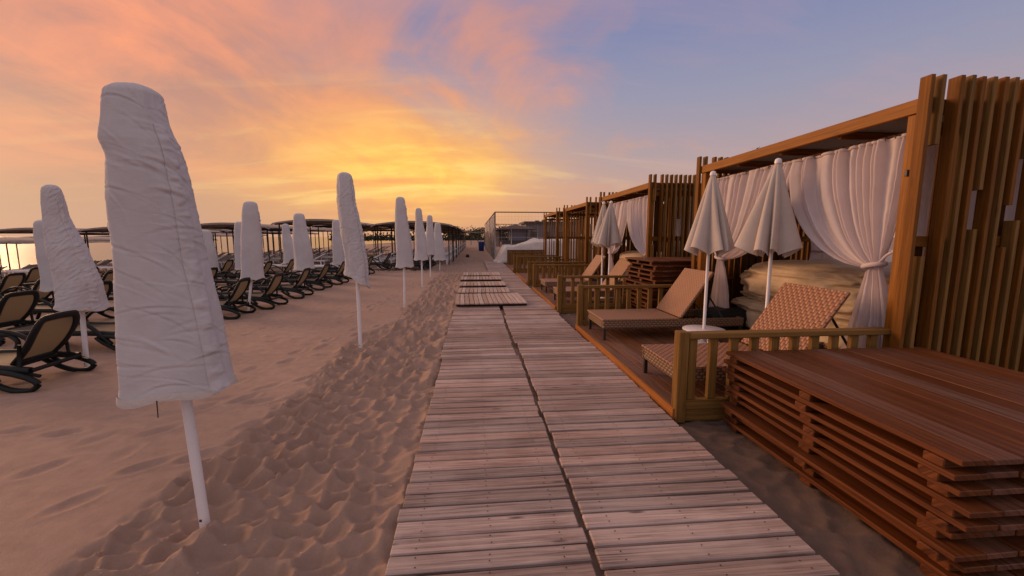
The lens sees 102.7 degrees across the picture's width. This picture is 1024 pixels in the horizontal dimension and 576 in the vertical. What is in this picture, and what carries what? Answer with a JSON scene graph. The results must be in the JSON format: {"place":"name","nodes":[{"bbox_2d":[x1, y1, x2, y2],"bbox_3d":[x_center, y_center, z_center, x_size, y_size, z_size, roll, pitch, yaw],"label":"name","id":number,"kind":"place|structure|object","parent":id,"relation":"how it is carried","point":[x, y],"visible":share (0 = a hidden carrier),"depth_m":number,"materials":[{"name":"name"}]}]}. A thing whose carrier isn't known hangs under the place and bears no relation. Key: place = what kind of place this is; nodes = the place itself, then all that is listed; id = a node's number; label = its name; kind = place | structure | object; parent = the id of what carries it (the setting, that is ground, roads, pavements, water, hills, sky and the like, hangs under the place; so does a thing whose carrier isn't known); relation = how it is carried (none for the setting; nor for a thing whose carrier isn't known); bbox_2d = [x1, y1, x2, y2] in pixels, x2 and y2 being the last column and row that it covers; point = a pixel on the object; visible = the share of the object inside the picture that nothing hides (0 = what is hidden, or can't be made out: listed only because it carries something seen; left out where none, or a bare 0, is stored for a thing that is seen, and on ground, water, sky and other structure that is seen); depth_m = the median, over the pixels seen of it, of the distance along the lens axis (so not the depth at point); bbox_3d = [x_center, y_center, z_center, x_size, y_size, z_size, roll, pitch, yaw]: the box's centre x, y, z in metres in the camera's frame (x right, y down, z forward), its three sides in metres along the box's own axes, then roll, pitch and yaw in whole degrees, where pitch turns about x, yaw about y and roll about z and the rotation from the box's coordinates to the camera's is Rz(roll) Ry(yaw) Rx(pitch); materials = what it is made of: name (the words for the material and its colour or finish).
{"place":"outdoors","nodes":[
{"label":"outdoors","id":0,"kind":"place"},
{"bbox_2d":[0,237,395,269],"bbox_3d":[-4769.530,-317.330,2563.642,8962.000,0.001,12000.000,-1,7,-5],"label":"sea","id":1,"kind":"structure","parent":0,"point":[99,251],"depth_m":100.76,"materials":[{"name":"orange liquid"}]},
{"bbox_2d":[0,238,926,575],"bbox_3d":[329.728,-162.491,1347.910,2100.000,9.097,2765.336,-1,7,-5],"label":"sand","id":2,"kind":"structure","parent":0,"point":[94,480],"depth_m":2.83,"materials":[{"name":"sand"}]},
{"bbox_2d":[0,272,25,295],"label":"sun lounger","id":3,"kind":"object","parent":2,"relation":"on","point":[9,280],"visible":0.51,"depth_m":10.34,"materials":[{"name":"black plastic"}]},
{"bbox_2d":[0,237,33,242],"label":"shade canopy","id":4,"kind":"object","parent":2,"relation":"on","point":[14,239],"visible":0.72,"depth_m":21.09,"materials":[{"name":"fabric"}]},
{"bbox_2d":[0,290,39,345],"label":"sun lounger","id":5,"kind":"object","parent":2,"relation":"on","point":[17,309],"visible":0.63,"depth_m":6.04,"materials":[{"name":"black plastic"}]},
{"bbox_2d":[0,267,39,290],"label":"sun lounger","id":6,"kind":"object","parent":2,"relation":"on","point":[33,275],"visible":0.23,"depth_m":12.93,"materials":[{"name":"black plastic"}]},
{"bbox_2d":[0,279,54,314],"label":"sun lounger","id":7,"kind":"object","parent":2,"relation":"on","point":[43,295],"visible":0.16,"depth_m":8.80,"materials":[{"name":"black plastic"}]},
{"bbox_2d":[33,220,53,291],"bbox_3d":[-8.569,-0.211,7.702,0.483,2.110,0.390,-1,7,-5],"label":"covered umbrella","id":8,"kind":"object","parent":2,"relation":"on","point":[46,280],"visible":0.45,"depth_m":7.50,"materials":[{"name":"white fabric"}]},
{"bbox_2d":[0,310,96,392],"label":"sun lounger","id":9,"kind":"object","parent":2,"relation":"on","point":[47,338],"visible":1,"depth_m":4.26,"materials":[{"name":"black plastic"}]},
{"bbox_2d":[0,228,109,279],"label":"shade canopy","id":10,"kind":"object","parent":2,"relation":"on","point":[17,231],"visible":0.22,"depth_m":19.73,"materials":[{"name":"fabric"}]},
{"bbox_2d":[0,307,115,350],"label":"sun lounger","id":11,"kind":"object","parent":2,"relation":"on","point":[104,332],"visible":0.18,"depth_m":5.40,"materials":[{"name":"black plastic"}]},
{"bbox_2d":[32,281,114,320],"bbox_3d":[-8.297,0.256,7.365,1.909,0.757,0.721,0,7,-1],"label":"sun lounger","id":12,"kind":"object","parent":2,"relation":"on","point":[45,306],"visible":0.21,"depth_m":7.48,"materials":[{"name":"black plastic"}]},
{"bbox_2d":[40,184,110,366],"bbox_3d":[-4.934,0.019,4.660,0.488,2.330,0.415,-1,7,-5],"label":"covered umbrella","id":13,"kind":"object","parent":2,"relation":"on","point":[77,282],"visible":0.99,"depth_m":4.52,"materials":[{"name":"white fabric"}]},
{"bbox_2d":[77,227,222,256],"bbox_3d":[-18.435,-1.872,21.368,4.100,2.600,4.200,-1,7,-5],"label":"shade canopy","id":14,"kind":"object","parent":2,"relation":"on","point":[101,229],"visible":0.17,"depth_m":19.37,"materials":[{"name":"paint"}]},
{"bbox_2d":[97,82,237,527],"bbox_3d":[-1.641,0.286,2.042,0.471,2.450,0.430,-1,7,-5],"label":"covered umbrella","id":15,"kind":"object","parent":2,"relation":"on","point":[171,338],"visible":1,"depth_m":1.86,"materials":[{"name":"white fabric"}]},
{"bbox_2d":[202,230,219,270],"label":"covered umbrella","id":16,"kind":"object","parent":2,"relation":"on","point":[211,249],"visible":0.56,"depth_m":13.50,"materials":[{"name":"white fabric"}]},
{"bbox_2d":[214,271,256,285],"bbox_3d":[-8.564,-0.310,11.909,1.909,0.757,0.721,-1,7,-6],"label":"sun lounger","id":17,"kind":"object","parent":2,"relation":"on","point":[230,281],"visible":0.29,"depth_m":11.72,"materials":[{"name":"black plastic"}]},
{"bbox_2d":[217,277,255,319],"bbox_3d":[-6.021,0.198,7.721,1.909,0.757,0.721,-1,7,-10],"label":"sun lounger","id":18,"kind":"object","parent":2,"relation":"on","point":[240,288],"visible":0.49,"depth_m":7.82,"materials":[{"name":"black plastic"}]},
{"bbox_2d":[234,221,240,269],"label":"covered umbrella","id":19,"kind":"object","parent":2,"relation":"on","point":[237,241],"visible":0.52,"depth_m":12.94,"materials":[{"name":"white fabric"}]},
{"bbox_2d":[215,261,272,284],"bbox_3d":[-8.942,-0.507,13.466,1.909,0.757,0.721,-1,7,-8],"label":"sun lounger","id":20,"kind":"object","parent":2,"relation":"on","point":[267,265],"visible":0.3,"depth_m":13.48,"materials":[{"name":"black plastic"}]},
{"bbox_2d":[201,223,292,260],"bbox_3d":[-13.792,-2.076,21.561,4.100,2.600,4.200,-1,7,-5],"label":"shade canopy","id":21,"kind":"object","parent":2,"relation":"on","point":[230,226],"visible":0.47,"depth_m":20.31,"materials":[{"name":"paint"}]},
{"bbox_2d":[216,273,288,309],"bbox_3d":[-5.961,0.065,8.809,1.909,0.757,0.721,-1,7,-6],"label":"sun lounger","id":22,"kind":"object","parent":2,"relation":"on","point":[274,284],"visible":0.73,"depth_m":8.80,"materials":[{"name":"black plastic"}]},
{"bbox_2d":[240,201,264,310],"bbox_3d":[-5.270,-0.500,8.321,0.435,2.470,0.419,-1,7,-5],"label":"covered umbrella","id":23,"kind":"object","parent":2,"relation":"on","point":[252,259],"visible":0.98,"depth_m":8.15,"materials":[{"name":"white fabric"}]},
{"bbox_2d":[222,268,313,298],"bbox_3d":[-6.093,-0.119,10.272,1.909,0.757,0.721,-1,7,-7],"label":"sun lounger","id":24,"kind":"object","parent":2,"relation":"on","point":[292,287],"visible":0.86,"depth_m":10.14,"materials":[{"name":"black plastic"}]},
{"bbox_2d":[282,224,293,271],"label":"covered umbrella","id":25,"kind":"object","parent":2,"relation":"on","point":[287,245],"visible":0.81,"depth_m":16.05,"materials":[{"name":"white fabric"}]},
{"bbox_2d":[256,263,332,290],"bbox_3d":[-6.301,-0.324,11.885,1.909,0.757,0.721,-1,7,-5],"label":"sun lounger","id":26,"kind":"object","parent":2,"relation":"on","point":[319,280],"visible":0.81,"depth_m":11.70,"materials":[{"name":"black plastic"}]},
{"bbox_2d":[292,213,314,290],"bbox_3d":[-5.867,-0.868,11.476,0.557,2.420,0.535,-1,7,-5],"label":"covered umbrella","id":27,"kind":"object","parent":2,"relation":"on","point":[303,255],"visible":1,"depth_m":11.29,"materials":[{"name":"white fabric"}]},
{"bbox_2d":[284,261,348,284],"bbox_3d":[-6.342,-0.490,13.226,1.909,0.757,0.721,-1,7,-5],"label":"sun lounger","id":28,"kind":"object","parent":2,"relation":"on","point":[337,276],"visible":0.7,"depth_m":13.04,"materials":[{"name":"black plastic"}]},
{"bbox_2d":[271,219,380,269],"bbox_3d":[-9.527,-2.276,21.720,4.100,2.600,4.200,-1,7,-4],"label":"shade canopy","id":29,"kind":"object","parent":2,"relation":"on","point":[310,223],"visible":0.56,"depth_m":20.38,"materials":[{"name":"paint"}]},
{"bbox_2d":[332,220,344,267],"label":"covered umbrella","id":30,"kind":"object","parent":2,"relation":"on","point":[338,252],"visible":0.84,"depth_m":14.87,"materials":[{"name":"white fabric"}]},
{"bbox_2d":[336,172,369,347],"bbox_3d":[-2.092,-0.209,5.463,0.381,2.590,0.329,-1,7,-5],"label":"covered umbrella","id":31,"kind":"object","parent":2,"relation":"on","point":[356,270],"visible":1,"depth_m":5.31,"materials":[{"name":"white fabric"}]},
{"bbox_2d":[395,197,413,306],"bbox_3d":[-2.268,-0.617,8.672,0.379,2.570,0.356,-1,7,-5],"label":"covered umbrella","id":32,"kind":"object","parent":2,"relation":"on","point":[404,255],"visible":1,"depth_m":8.51,"materials":[{"name":"white fabric"}]},
{"bbox_2d":[371,221,456,265],"bbox_3d":[-5.233,-2.379,22.906,4.100,2.600,4.200,-1,7,-5],"label":"shade canopy","id":33,"kind":"object","parent":2,"relation":"on","point":[388,225],"visible":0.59,"depth_m":21.30,"materials":[{"name":"paint"}]},
{"bbox_2d":[414,208,428,287],"bbox_3d":[-2.689,-1.056,12.130,0.435,2.580,0.371,-1,7,-5],"label":"covered umbrella","id":34,"kind":"object","parent":2,"relation":"on","point":[420,246],"visible":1,"depth_m":11.96,"materials":[{"name":"white fabric"}]},
{"bbox_2d":[426,215,434,276],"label":"covered umbrella","id":35,"kind":"object","parent":2,"relation":"on","point":[430,239],"visible":0.9,"depth_m":15.06,"materials":[{"name":"white fabric"}]},
{"bbox_2d":[434,223,445,270],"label":"covered umbrella","id":36,"kind":"object","parent":2,"relation":"on","point":[439,248],"visible":0.94,"depth_m":18.23,"materials":[{"name":"white fabric"}]},
{"bbox_2d":[328,226,592,240],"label":"thicket","id":37,"kind":"object","parent":2,"relation":"on","point":[386,238],"visible":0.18,"depth_m":173.00,"materials":[{"name":"green plant"}]},
{"bbox_2d":[385,281,595,575],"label":"boardwalk","id":38,"kind":"structure","parent":2,"relation":"on","point":[523,530],"depth_m":2.45,"materials":[{"name":"brown wood"}]},
{"bbox_2d":[460,276,500,280],"bbox_3d":[-1.051,-0.320,13.880,1.341,0.067,1.014,-1,7,-5],"label":"duckboard","id":39,"kind":"object","parent":38,"relation":"on","point":[481,278],"visible":1,"depth_m":13.58,"materials":[{"name":"brown wood"}]},
{"bbox_2d":[459,281,505,286],"bbox_3d":[-0.879,-0.110,12.203,1.341,0.067,0.988,-1,7,-6],"label":"duckboard","id":40,"kind":"object","parent":38,"relation":"on","point":[486,284],"visible":1,"depth_m":11.88,"materials":[{"name":"brown wood"}]},
{"bbox_2d":[457,287,509,294],"bbox_3d":[-0.744,0.076,10.717,1.321,0.068,0.965,-1,7,-5],"label":"duckboard","id":41,"kind":"object","parent":38,"relation":"on","point":[483,290],"visible":0.97,"depth_m":10.55,"materials":[{"name":"brown wood"}]},
{"bbox_2d":[455,293,526,306],"bbox_3d":[-0.511,0.255,9.244,1.502,0.068,1.515,-1,7,-7],"label":"duckboard","id":42,"kind":"object","parent":38,"relation":"on","point":[497,299],"visible":1,"depth_m":8.99,"materials":[{"name":"brown wood"}]},
{"bbox_2d":[496,225,536,245],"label":"beach kiosk","id":43,"kind":"object","parent":2,"relation":"on","point":[519,231],"visible":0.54,"depth_m":59.95,"materials":[{"name":"grey"}]},
{"bbox_2d":[507,250,542,262],"bbox_3d":[0.771,-1.714,22.536,2.120,0.770,0.090,-1,7,-5],"label":"fence","id":44,"kind":"object","parent":2,"relation":"on","point":[511,257],"visible":0.38,"depth_m":22.48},
{"bbox_2d":[507,265,552,271],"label":"wooden deck","id":45,"kind":"structure","parent":2,"relation":"on","point":[510,267],"depth_m":19.29,"materials":[{"name":"brown wood"}]},
{"bbox_2d":[543,208,600,271],"bbox_3d":[2.712,-2.230,18.929,2.007,2.690,3.280,-1,7,-5],"label":"beach cabana","id":46,"kind":"object","parent":45,"relation":"on","point":[558,215],"visible":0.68,"depth_m":17.46,"materials":[{"name":"brown wood"}]},
{"bbox_2d":[493,238,574,262],"bbox_3d":[1.301,-2.251,23.969,4.802,1.504,2.140,-1,7,-5],"label":"tarpaulin","id":47,"kind":"object","parent":2,"relation":"on","point":[532,244],"visible":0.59,"depth_m":23.23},
{"bbox_2d":[485,212,592,259],"bbox_3d":[1.005,-4.463,36.567,6.280,3.185,24.080,-1,7,-5],"label":"court fence","id":48,"kind":"object","parent":2,"relation":"on","point":[490,236],"visible":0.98,"depth_m":27.61,"materials":[{"name":"metal"}]},
{"bbox_2d":[516,256,562,272],"bbox_3d":[1.086,-0.877,16.077,1.840,0.752,0.100,-1,7,-5],"label":"fence","id":49,"kind":"object","parent":2,"relation":"on","point":[518,264],"visible":0.67,"depth_m":16.00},
{"bbox_2d":[516,272,596,284],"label":"wooden deck","id":50,"kind":"structure","parent":2,"relation":"on","point":[523,276],"depth_m":14.80,"materials":[{"name":"brown wood"}]},
{"bbox_2d":[563,197,626,278],"bbox_3d":[3.129,-1.656,14.334,2.007,2.690,3.280,-1,7,-5],"label":"beach cabana","id":51,"kind":"object","parent":50,"relation":"on","point":[588,208],"visible":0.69,"depth_m":15.62,"materials":[{"name":"brown wood"}]},
{"bbox_2d":[527,261,586,285],"bbox_3d":[1.395,-0.451,12.668,1.840,0.752,0.100,-1,7,-5],"label":"fence","id":52,"kind":"object","parent":2,"relation":"on","point":[529,269],"visible":0.6,"depth_m":12.61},
{"bbox_2d":[533,264,593,286],"bbox_3d":[1.502,-0.302,11.482,1.840,0.752,0.100,-1,7,-5],"label":"fence","id":53,"kind":"object","parent":2,"relation":"on","point":[536,283],"visible":0.49,"depth_m":11.40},
{"bbox_2d":[532,287,621,310],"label":"wooden deck","id":54,"kind":"structure","parent":2,"relation":"on","point":[548,297],"depth_m":9.42,"materials":[{"name":"brown wood"}]},
{"bbox_2d":[540,255,622,292],"bbox_3d":[1.779,-0.384,10.561,2.010,0.915,0.758,-1,7,-5],"label":"rattan chaise","id":55,"kind":"object","parent":54,"relation":"on","point":[593,266],"visible":0.59,"depth_m":10.34,"materials":[{"name":"wicker"}]},
{"bbox_2d":[553,258,629,299],"bbox_3d":[1.941,-0.161,8.782,2.010,0.915,0.758,-1,7,-5],"label":"rattan chaise","id":56,"kind":"object","parent":54,"relation":"on","point":[620,267],"visible":0.34,"depth_m":8.66,"materials":[{"name":"wicker"}]},
{"bbox_2d":[591,201,608,283],"bbox_3d":[2.092,-0.908,9.581,0.455,2.198,0.536,7,10,43],"label":"closed parasol","id":57,"kind":"object","parent":54,"relation":"on","point":[603,210],"visible":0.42,"depth_m":9.45,"materials":[{"name":"white fabric"}]},
{"bbox_2d":[594,201,621,298],"bbox_3d":[2.156,-0.856,9.246,0.576,2.178,0.607,-1,7,-5],"label":"closed parasol","id":58,"kind":"object","parent":54,"relation":"on","point":[608,234],"visible":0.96,"depth_m":9.03,"materials":[{"name":"white fabric"}]},
{"bbox_2d":[598,174,716,278],"bbox_3d":[3.539,-1.090,9.808,2.007,2.690,3.279,-1,7,-5],"label":"beach cabana","id":59,"kind":"object","parent":54,"relation":"on","point":[660,234],"visible":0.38,"depth_m":8.15,"materials":[{"name":"brown wood"}]},
{"bbox_2d":[608,200,627,271],"bbox_3d":[2.658,-1.051,10.442,0.158,2.215,1.420,0,7,-3],"label":"curtain","id":60,"kind":"object","parent":59,"relation":"hanging from","point":[620,209],"visible":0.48,"depth_m":10.02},
{"bbox_2d":[627,195,653,256],"bbox_3d":[2.791,-0.878,9.063,0.168,2.215,1.471,-1,7,-5],"label":"curtain","id":61,"kind":"object","parent":59,"relation":"hanging from","point":[637,217],"visible":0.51,"depth_m":8.94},
{"bbox_2d":[674,196,690,256],"bbox_3d":[3.645,-0.850,8.572,0.927,2.160,0.124,-1,7,-5],"label":"curtain","id":62,"kind":"object","parent":59,"relation":"hanging from","point":[678,228],"visible":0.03,"depth_m":8.51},
{"bbox_2d":[557,275,628,313],"bbox_3d":[1.806,0.116,8.131,1.840,0.752,0.100,-1,7,-5],"label":"fence","id":63,"kind":"object","parent":2,"relation":"on","point":[563,306],"visible":0.66,"depth_m":8.07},
{"bbox_2d":[576,284,682,324],"bbox_3d":[1.948,0.313,6.560,1.840,0.752,0.100,-1,7,-5],"label":"fence","id":64,"kind":"object","parent":2,"relation":"on","point":[582,306],"visible":0.53,"depth_m":6.48,"materials":[{"name":"wood"}]},
{"bbox_2d":[575,324,743,419],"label":"wooden deck","id":65,"kind":"structure","parent":2,"relation":"on","point":[621,349],"depth_m":4.89,"materials":[{"name":"brown wood"}]},
{"bbox_2d":[587,268,743,339],"bbox_3d":[2.179,0.196,5.924,2.010,0.915,0.758,-1,7,-5],"label":"rattan chaise","id":66,"kind":"object","parent":65,"relation":"on","point":[683,292],"visible":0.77,"depth_m":5.69,"materials":[{"name":"wicker"}]},
{"bbox_2d":[682,325,724,342],"bbox_3d":[2.468,0.632,5.281,0.516,0.218,0.516,-1,7,-5],"label":"round table","id":67,"kind":"object","parent":65,"relation":"on","point":[696,328],"visible":0.59,"depth_m":5.28,"materials":[{"name":"white plastic"}]},
{"bbox_2d":[684,171,734,342],"bbox_3d":[2.477,-0.351,5.159,0.547,2.188,0.533,6,9,40],"label":"closed parasol","id":68,"kind":"object","parent":65,"relation":"on","point":[710,232],"visible":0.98,"depth_m":4.99,"materials":[{"name":"white fabric"}]},
{"bbox_2d":[697,306,748,329],"bbox_3d":[3.201,0.461,6.037,0.897,0.359,0.523,-1,7,-5],"label":"storage bag","id":69,"kind":"object","parent":65,"relation":"on","point":[729,312],"visible":0.32,"depth_m":5.82,"materials":[{"name":"fabric"}]},
{"bbox_2d":[641,283,850,381],"bbox_3d":[2.362,0.448,3.908,2.010,0.915,0.758,-1,7,-5],"label":"rattan chaise","id":70,"kind":"object","parent":65,"relation":"on","point":[793,306],"visible":0.33,"depth_m":3.87,"materials":[{"name":"wicker"}]},
{"bbox_2d":[734,158,802,307],"bbox_3d":[2.852,-0.297,4.572,0.614,2.228,0.528,-1,7,-5],"label":"closed parasol","id":71,"kind":"object","parent":65,"relation":"on","point":[769,227],"visible":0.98,"depth_m":4.39,"materials":[{"name":"white fabric"}]},
{"bbox_2d":[731,296,848,346],"bbox_3d":[4.101,0.468,5.242,1.543,0.531,2.633,-1,7,-5],"label":"cushion stack","id":72,"kind":"object","parent":65,"relation":"on","point":[754,308],"visible":0.08,"depth_m":5.65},
{"bbox_2d":[739,259,890,320],"bbox_3d":[4.177,-0.010,5.162,1.620,0.639,2.538,-1,7,-5],"label":"tarpaulin","id":73,"kind":"object","parent":72,"relation":"on","point":[834,274],"visible":0.34,"depth_m":4.91,"materials":[{"name":"fabric"}]},
{"bbox_2d":[688,74,1023,372],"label":"beach cabana","id":74,"kind":"object","parent":65,"relation":"on","point":[957,289],"visible":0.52,"depth_m":3.29,"materials":[{"name":"brown wood"}]},
{"bbox_2d":[708,160,792,307],"bbox_3d":[3.104,-0.433,5.499,0.158,2.215,1.540,0,7,-3],"label":"curtain","id":75,"kind":"object","parent":74,"relation":"hanging from","point":[740,192],"visible":0.48,"depth_m":5.62,"materials":[{"name":"fabric"}]},
{"bbox_2d":[809,239,834,259],"bbox_3d":[4.669,-0.543,6.120,0.124,2.160,0.825,-1,7,-5],"label":"curtain","id":76,"kind":"object","parent":74,"relation":"hanging from","point":[817,252],"visible":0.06,"depth_m":6.24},
{"bbox_2d":[789,133,905,348],"bbox_3d":[3.230,-0.259,4.109,0.158,2.215,1.341,-1,7,-7],"label":"curtain","id":77,"kind":"object","parent":74,"relation":"hanging from","point":[844,202],"visible":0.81,"depth_m":3.84,"materials":[{"name":"fabric"}]},
{"bbox_2d":[917,145,1022,256],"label":"curtain","id":78,"kind":"object","parent":74,"relation":"hanging from","point":[1010,210],"visible":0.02,"depth_m":3.58,"materials":[{"name":"fabric"}]},
{"bbox_2d":[484,260,839,575],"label":"boardwalk","id":79,"kind":"structure","parent":2,"relation":"on","point":[639,509],"depth_m":2.46,"materials":[{"name":"brown wood"}]},
{"bbox_2d":[671,327,890,422],"bbox_3d":[2.235,0.708,3.397,1.840,0.752,0.100,-1,7,-5],"label":"fence","id":80,"kind":"object","parent":2,"relation":"on","point":[686,405],"visible":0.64,"depth_m":3.32,"materials":[{"name":"wood"}]},
{"bbox_2d":[722,416,1023,575],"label":"pallet","id":81,"kind":"object","parent":2,"relation":"on","point":[906,543],"visible":0.16,"depth_m":2.14,"materials":[{"name":"red wood"}]},
{"bbox_2d":[729,417,1023,572],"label":"pallet","id":82,"kind":"object","parent":81,"relation":"on","point":[1008,563],"visible":0.2,"depth_m":1.75,"materials":[{"name":"red wood"}]},
{"bbox_2d":[720,402,1023,562],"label":"pallet","id":83,"kind":"object","parent":82,"relation":"on","point":[959,550],"visible":0.3,"depth_m":1.95,"materials":[{"name":"red wood"}]},
{"bbox_2d":[724,391,1023,539],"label":"pallet","id":84,"kind":"object","parent":83,"relation":"on","point":[915,509],"visible":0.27,"depth_m":2.04,"materials":[{"name":"red wood"}]},
{"bbox_2d":[726,385,1023,532],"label":"pallet","id":85,"kind":"object","parent":84,"relation":"on","point":[941,519],"visible":0.18,"depth_m":1.95,"materials":[{"name":"red wood"}]},
{"bbox_2d":[729,380,1023,518],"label":"pallet","id":86,"kind":"object","parent":85,"relation":"on","point":[986,506],"visible":0.27,"depth_m":1.83,"materials":[{"name":"red wood"}]},
{"bbox_2d":[722,368,1023,497],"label":"pallet","id":87,"kind":"object","parent":86,"relation":"on","point":[970,488],"visible":0.27,"depth_m":1.93,"materials":[{"name":"red wood"}]},
{"bbox_2d":[723,359,1023,481],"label":"pallet","id":88,"kind":"object","parent":87,"relation":"on","point":[914,452],"visible":0.29,"depth_m":1.96,"materials":[{"name":"red wood"}]},
{"bbox_2d":[726,347,1023,467],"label":"pallet","id":89,"kind":"object","parent":88,"relation":"on","point":[945,410],"visible":1,"depth_m":2.37,"materials":[{"name":"red wood"}]},
{"bbox_2d":[0,0,1023,236],"label":"sky","id":90,"kind":"structure","parent":0,"point":[465,112],"materials":[{"name":"multicoloured"}]},
{"bbox_2d":[519,220,577,243],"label":"flat building","id":91,"kind":"structure","parent":0,"point":[540,228],"depth_m":74.06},
{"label":"pallet","id":92,"kind":"object","parent":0,"visible":0},
{"bbox_2d":[631,303,646,308],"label":"pallet","id":93,"kind":"object","parent":92,"relation":"on","point":[633,305],"visible":0.02,"depth_m":7.67,"materials":[{"name":"red wood"}]},
{"bbox_2d":[625,298,694,308],"bbox_3d":[3.099,0.297,7.447,1.701,0.081,1.266,-1,7,-5],"label":"pallet","id":94,"kind":"object","parent":93,"relation":"on","point":[642,304],"visible":0.02,"depth_m":7.32,"materials":[{"name":"red wood"}]},
{"bbox_2d":[623,294,694,307],"bbox_3d":[3.064,0.216,7.465,1.718,0.080,1.266,-1,7,-4],"label":"pallet","id":95,"kind":"object","parent":94,"relation":"on","point":[644,301],"visible":0.14,"depth_m":7.14,"materials":[{"name":"red wood"}]},
{"bbox_2d":[624,290,731,303],"bbox_3d":[3.072,0.145,7.388,1.711,0.081,1.264,-1,7,-5],"label":"pallet","id":96,"kind":"object","parent":95,"relation":"on","point":[645,296],"visible":0.09,"depth_m":7.19,"materials":[{"name":"red wood"}]},
{"bbox_2d":[626,288,665,298],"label":"pallet","id":97,"kind":"object","parent":96,"relation":"on","point":[653,295],"visible":0.02,"depth_m":6.94,"materials":[{"name":"red wood"}]},
{"bbox_2d":[623,282,668,293],"bbox_3d":[3.055,-0.014,7.388,1.710,0.080,1.266,-1,7,-6],"label":"pallet","id":98,"kind":"object","parent":97,"relation":"on","point":[655,291],"visible":0.09,"depth_m":6.78,"materials":[{"name":"red wood"}]},
{"bbox_2d":[623,278,668,288],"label":"pallet","id":99,"kind":"object","parent":98,"relation":"on","point":[636,281],"visible":0.16,"depth_m":7.30,"materials":[{"name":"red wood"}]},
{"bbox_2d":[627,274,675,283],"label":"pallet","id":100,"kind":"object","parent":99,"relation":"on","point":[654,281],"visible":0.16,"depth_m":6.78,"materials":[{"name":"red wood"}]},
{"bbox_2d":[625,270,678,279],"bbox_3d":[3.103,-0.254,7.396,1.715,0.081,1.266,-1,7,-6],"label":"pallet","id":101,"kind":"object","parent":100,"relation":"on","point":[658,277],"visible":0.2,"depth_m":6.79,"materials":[{"name":"red wood"}]},
{"bbox_2d":[627,265,727,274],"bbox_3d":[3.113,-0.327,7.345,1.711,0.080,1.263,-1,7,-4],"label":"pallet","id":102,"kind":"object","parent":101,"relation":"on","point":[660,272],"visible":0.26,"depth_m":6.75,"materials":[{"name":"red wood"}]},
{"bbox_2d":[629,262,733,269],"bbox_3d":[3.157,-0.409,7.367,1.701,0.081,1.260,-1,7,-4],"label":"pallet","id":103,"kind":"object","parent":102,"relation":"on","point":[664,267],"visible":0.24,"depth_m":6.77,"materials":[{"name":"red wood"}]},
{"bbox_2d":[625,257,696,264],"bbox_3d":[3.092,-0.492,7.391,1.710,0.081,1.260,-1,7,-5],"label":"pallet","id":104,"kind":"object","parent":103,"relation":"on","point":[669,260],"visible":0.58,"depth_m":7.08,"materials":[{"name":"red wood"}]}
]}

